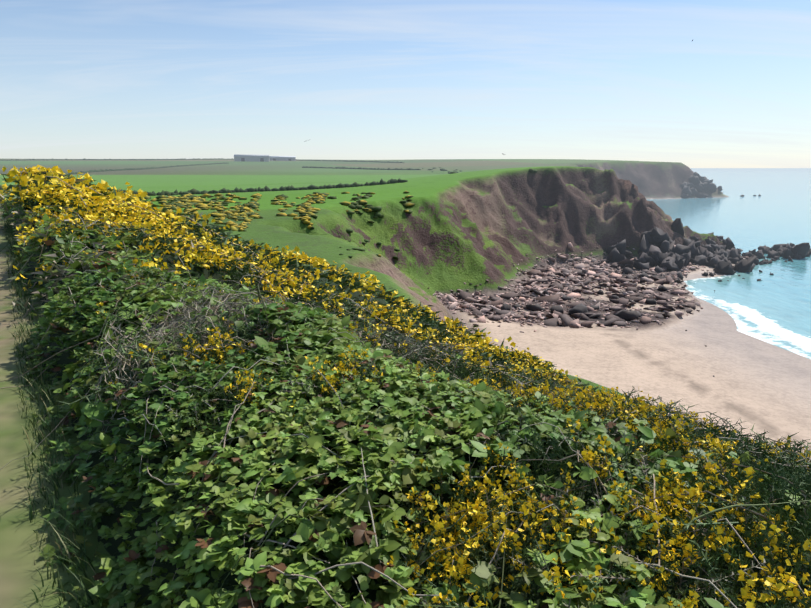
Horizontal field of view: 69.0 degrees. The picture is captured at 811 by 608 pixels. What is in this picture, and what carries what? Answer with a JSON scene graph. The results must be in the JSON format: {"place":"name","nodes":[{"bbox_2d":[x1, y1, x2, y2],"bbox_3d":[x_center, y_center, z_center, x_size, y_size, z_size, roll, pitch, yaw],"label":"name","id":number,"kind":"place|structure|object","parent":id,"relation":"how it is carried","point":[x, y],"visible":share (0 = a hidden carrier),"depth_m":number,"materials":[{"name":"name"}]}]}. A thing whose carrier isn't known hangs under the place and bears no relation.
{"place":"outdoors","nodes":[
{"label":"outdoors","id":0,"kind":"place"},
{"bbox_2d":[0,159,810,607],"bbox_3d":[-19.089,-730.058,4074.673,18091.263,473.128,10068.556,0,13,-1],"label":"coastal terrain","id":1,"kind":"structure","parent":0,"point":[482,223],"depth_m":183.67,"materials":[{"name":"green plant"}]},
{"bbox_2d":[234,154,295,161],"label":"farm buildings","id":2,"kind":"structure","parent":1,"relation":"on","point":[257,158],"depth_m":1024.50,"materials":[{"name":"grey"}]},
{"bbox_2d":[0,158,536,259],"bbox_3d":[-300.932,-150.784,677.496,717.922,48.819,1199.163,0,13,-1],"label":"hedgerow scrub","id":3,"kind":"object","parent":1,"relation":"on","point":[188,199],"visible":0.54,"depth_m":214.37,"materials":[{"name":"plant"}]},
{"bbox_2d":[0,203,561,607],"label":"grass","id":4,"kind":"structure","parent":1,"relation":"on","point":[9,228],"depth_m":3.39,"materials":[{"name":"green plant"}]},
{"bbox_2d":[0,181,810,607],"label":"hedge","id":5,"kind":"object","parent":1,"relation":"on","point":[110,521],"visible":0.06,"depth_m":2.12,"materials":[{"name":"green plant"}]},
{"bbox_2d":[0,169,810,607],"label":"gorse shoots","id":6,"kind":"object","parent":5,"relation":"on","point":[800,527],"visible":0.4,"depth_m":2.47,"materials":[{"name":"green plant"}]},
{"bbox_2d":[0,165,810,607],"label":"gorse flowers","id":7,"kind":"object","parent":5,"relation":"on","point":[316,261],"visible":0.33,"depth_m":2.42,"materials":[{"name":"yellow plant"}]},
{"bbox_2d":[0,168,810,607],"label":"bare twigs","id":8,"kind":"object","parent":5,"relation":"on","point":[224,440],"visible":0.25,"depth_m":2.65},
{"bbox_2d":[2,171,810,607],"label":"bramble leaves","id":9,"kind":"object","parent":5,"relation":"on","point":[236,507],"visible":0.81,"depth_m":2.16,"materials":[{"name":"green plant"}]},
{"bbox_2d":[428,172,810,376],"bbox_3d":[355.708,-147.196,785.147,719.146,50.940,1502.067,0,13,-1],"label":"boulders","id":10,"kind":"object","parent":1,"relation":"on","point":[675,260],"visible":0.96,"depth_m":228.85,"materials":[{"name":"grey stone"}]},
{"bbox_2d":[0,0,810,167],"label":"sky","id":11,"kind":"structure","parent":0,"point":[625,80],"materials":[{"name":"blue"}]},
{"bbox_2d":[646,168,810,358],"bbox_3d":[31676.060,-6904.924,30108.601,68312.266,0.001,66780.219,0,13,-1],"label":"sea water","id":12,"kind":"structure","parent":0,"point":[775,309],"depth_m":396.63,"materials":[{"name":"blue liquid"}]}
]}

